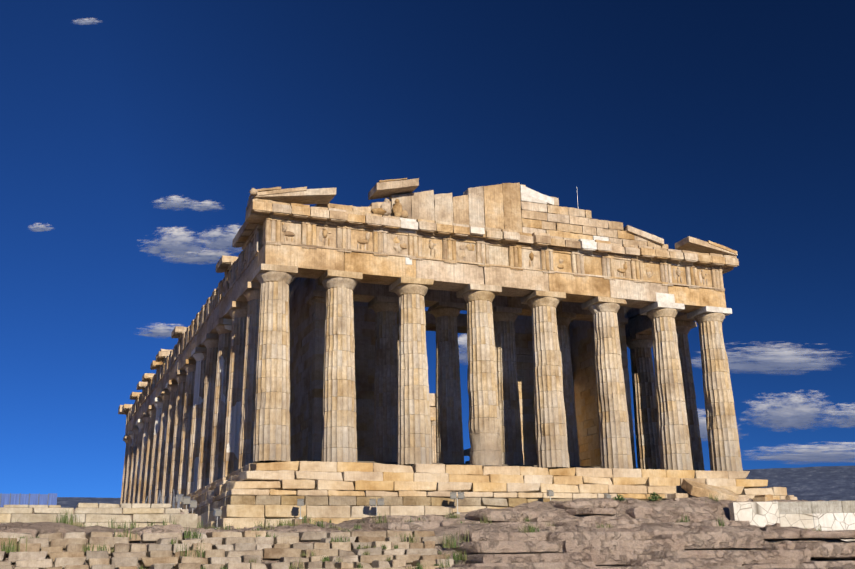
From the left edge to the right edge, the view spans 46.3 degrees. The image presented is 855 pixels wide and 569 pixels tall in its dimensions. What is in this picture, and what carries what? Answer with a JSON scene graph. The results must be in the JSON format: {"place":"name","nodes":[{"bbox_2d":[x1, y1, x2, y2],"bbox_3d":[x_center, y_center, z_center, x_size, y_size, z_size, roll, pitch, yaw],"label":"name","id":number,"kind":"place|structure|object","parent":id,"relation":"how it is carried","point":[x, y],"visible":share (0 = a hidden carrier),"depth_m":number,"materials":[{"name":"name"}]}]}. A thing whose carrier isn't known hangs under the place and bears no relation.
{"place":"outdoors","nodes":[
{"label":"outdoors","id":0,"kind":"place"},
{"bbox_2d":[29,223,52,231],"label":"cloud","id":1,"kind":"structure","parent":0,"point":[40,228],"depth_m":7357.25,"materials":[{"name":"white"}]},
{"bbox_2d":[73,18,99,24],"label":"cloud","id":2,"kind":"structure","parent":0,"point":[88,21],"depth_m":8222.27,"materials":[{"name":"white"}]},
{"bbox_2d":[137,323,182,337],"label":"cloud","id":3,"kind":"structure","parent":0,"point":[160,330],"depth_m":7482.64,"materials":[{"name":"white"}]},
{"bbox_2d":[137,226,208,258],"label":"cloud","id":4,"kind":"structure","parent":0,"point":[177,242],"depth_m":6781.74,"materials":[{"name":"white"}]},
{"bbox_2d":[154,195,197,210],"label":"cloud","id":5,"kind":"structure","parent":0,"point":[175,202],"depth_m":7200.45,"materials":[{"name":"white"}]},
{"bbox_2d":[166,248,234,264],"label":"cloud","id":6,"kind":"structure","parent":0,"point":[207,256],"depth_m":7114.36,"materials":[{"name":"white"}]},
{"bbox_2d":[189,200,223,211],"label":"cloud","id":7,"kind":"structure","parent":0,"point":[204,205],"depth_m":7397.89,"materials":[{"name":"white"}]},
{"bbox_2d":[195,225,241,253],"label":"cloud","id":8,"kind":"structure","parent":0,"point":[217,240],"depth_m":7004.28,"materials":[{"name":"white"}]},
{"bbox_2d":[0,496,854,568],"bbox_3d":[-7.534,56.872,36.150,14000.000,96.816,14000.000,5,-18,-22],"label":"ground","id":9,"kind":"structure","parent":0,"point":[713,507],"depth_m":42.58,"materials":[{"name":"stone"}]},
{"bbox_2d":[0,493,56,507],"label":"tarpaulin fence","id":10,"kind":"object","parent":9,"relation":"on","point":[48,499],"visible":0.31,"depth_m":47.71,"materials":[{"name":"blue"}]},
{"bbox_2d":[0,503,197,528],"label":"retaining wall blocks","id":11,"kind":"structure","parent":9,"relation":"on","point":[100,513],"depth_m":39.27,"materials":[{"name":"stone"}]},
{"bbox_2d":[145,489,181,508],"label":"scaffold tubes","id":12,"kind":"object","parent":9,"relation":"on","point":[178,503],"visible":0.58,"depth_m":41.83,"materials":[{"name":"silver metal"}]},
{"bbox_2d":[0,530,453,568],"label":"stair blocks","id":13,"kind":"structure","parent":9,"relation":"on","point":[232,550],"depth_m":35.16,"materials":[{"name":"grey stone"}]},
{"bbox_2d":[181,509,463,527],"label":"lamp pedestal blocks","id":14,"kind":"structure","parent":9,"relation":"on","point":[297,521],"depth_m":47.05,"materials":[{"name":"grey stone"}]},
{"bbox_2d":[176,490,610,528],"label":"floodlights","id":15,"kind":"object","parent":9,"relation":"on","point":[186,500],"visible":0.81,"depth_m":47.74,"materials":[{"name":"silver metal"}]},
{"bbox_2d":[0,493,840,568],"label":"grass tufts","id":16,"kind":"object","parent":9,"relation":"on","point":[458,556],"visible":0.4,"depth_m":38.29,"materials":[{"name":"green plant"}]},
{"bbox_2d":[190,495,665,528],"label":"foundation blocks","id":17,"kind":"structure","parent":9,"relation":"on","point":[243,511],"depth_m":49.65,"materials":[{"name":"stone"}]},
{"bbox_2d":[170,461,786,512],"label":"temple steps","id":18,"kind":"structure","parent":9,"relation":"on","point":[310,478],"depth_m":53.66,"materials":[{"name":"stone"}]},
{"bbox_2d":[120,282,260,504],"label":"columns","id":19,"kind":"structure","parent":18,"relation":"on","point":[191,431],"depth_m":68.24,"materials":[{"name":"stone"}]},
{"bbox_2d":[289,277,638,468],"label":"cella walls","id":20,"kind":"structure","parent":18,"relation":"on","point":[307,326],"depth_m":65.73,"materials":[{"name":"stone"}]},
{"bbox_2d":[289,277,626,324],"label":"porch entablature","id":21,"kind":"structure","parent":20,"relation":"on","point":[365,292],"depth_m":63.46,"materials":[{"name":"stone"}]},
{"bbox_2d":[305,290,627,465],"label":"porch columns","id":22,"kind":"structure","parent":20,"relation":"on","point":[449,439],"depth_m":61.99,"materials":[{"name":"stone"}]},
{"bbox_2d":[253,264,742,470],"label":"columns","id":23,"kind":"structure","parent":18,"relation":"on","point":[271,441],"depth_m":57.20,"materials":[{"name":"stone"}]},
{"bbox_2d":[125,217,725,434],"bbox_3d":[-7.698,8.245,90.122,30.484,2.737,69.088,5,-18,-22],"label":"entablature","id":24,"kind":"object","parent":23,"relation":"on","point":[580,277],"visible":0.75,"depth_m":59.74,"materials":[{"name":"stone"}]},
{"bbox_2d":[118,198,738,414],"bbox_3d":[-7.779,6.595,90.729,32.133,0.830,70.492,5,-18,-22],"label":"cornice geison","id":25,"kind":"object","parent":24,"relation":"on","point":[258,211],"visible":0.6,"depth_m":59.22,"materials":[{"name":"stone"}]},
{"bbox_2d":[247,178,737,255],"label":"pediment","id":26,"kind":"structure","parent":25,"relation":"on","point":[518,207],"depth_m":60.64,"materials":[{"name":"stone"}]},
{"bbox_2d":[194,188,707,332],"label":"sculpture remnants","id":27,"kind":"object","parent":24,"relation":"on","point":[385,209],"visible":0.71,"depth_m":57.33,"materials":[{"name":"stone"}]},
{"bbox_2d":[405,226,674,302],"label":"marble patches","id":28,"kind":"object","parent":24,"relation":"on","point":[663,297],"visible":0.56,"depth_m":58.69,"materials":[{"name":"white stone"}]},
{"bbox_2d":[430,320,704,470],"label":"columns","id":29,"kind":"structure","parent":18,"relation":"on","point":[645,411],"depth_m":69.59,"materials":[{"name":"stone"}]},
{"bbox_2d":[342,500,854,568],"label":"rock outcrops","id":30,"kind":"object","parent":9,"relation":"on","point":[629,550],"visible":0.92,"depth_m":40.78,"materials":[{"name":"stone"}]},
{"bbox_2d":[7,498,843,543],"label":"loose stones","id":31,"kind":"object","parent":30,"relation":"on","point":[553,528],"visible":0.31,"depth_m":44.39,"materials":[{"name":"grey stone"}]},
{"bbox_2d":[613,492,661,501],"bbox_3d":[11.371,11.592,54.391,3.112,0.658,0.869,5,-18,-22],"label":"weedy shrub","id":32,"kind":"object","parent":9,"relation":"on","point":[653,497],"visible":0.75,"depth_m":54.66,"materials":[{"name":"green plant"}]},
{"bbox_2d":[667,478,796,501],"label":"fallen blocks","id":33,"kind":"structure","parent":9,"relation":"on","point":[694,488],"depth_m":56.98,"materials":[{"name":"stone"}]},
{"bbox_2d":[728,501,854,540],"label":"stone wall","id":34,"kind":"structure","parent":9,"relation":"on","point":[831,515],"depth_m":53.24,"materials":[{"name":"white stone"}]},
{"bbox_2d":[0,0,854,497],"label":"sky","id":35,"kind":"structure","parent":0,"point":[730,124],"materials":[{"name":"blue"}]},
{"bbox_2d":[57,466,854,508],"bbox_3d":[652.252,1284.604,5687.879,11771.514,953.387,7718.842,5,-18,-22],"label":"hills","id":36,"kind":"structure","parent":0,"point":[826,483],"depth_m":7902.87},
{"bbox_2d":[458,334,467,363],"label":"cloud","id":37,"kind":"structure","parent":0,"point":[462,342],"depth_m":8769.13,"materials":[{"name":"white"}]},
{"bbox_2d":[633,408,744,440],"bbox_3d":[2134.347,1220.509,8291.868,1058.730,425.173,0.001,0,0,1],"label":"cloud","id":38,"kind":"structure","parent":0,"point":[703,428],"depth_m":8288.63,"materials":[{"name":"white"}]},
{"bbox_2d":[691,341,849,374],"bbox_3d":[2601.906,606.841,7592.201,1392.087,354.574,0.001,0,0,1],"label":"cloud","id":39,"kind":"structure","parent":0,"point":[773,361],"depth_m":7591.15,"materials":[{"name":"white"}]},
{"bbox_2d":[739,390,836,432],"bbox_3d":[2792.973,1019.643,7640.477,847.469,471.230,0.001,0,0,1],"label":"cloud","id":40,"kind":"structure","parent":0,"point":[794,412],"depth_m":7640.98,"materials":[{"name":"white"}]},
{"bbox_2d":[742,441,854,464],"bbox_3d":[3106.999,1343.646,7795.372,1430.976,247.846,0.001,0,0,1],"label":"cloud","id":41,"kind":"structure","parent":0,"point":[823,453],"depth_m":7797.59,"materials":[{"name":"white"}]},
{"bbox_2d":[825,403,854,427],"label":"cloud","id":42,"kind":"structure","parent":0,"point":[849,421],"depth_m":7609.69,"materials":[{"name":"white"}]}
]}

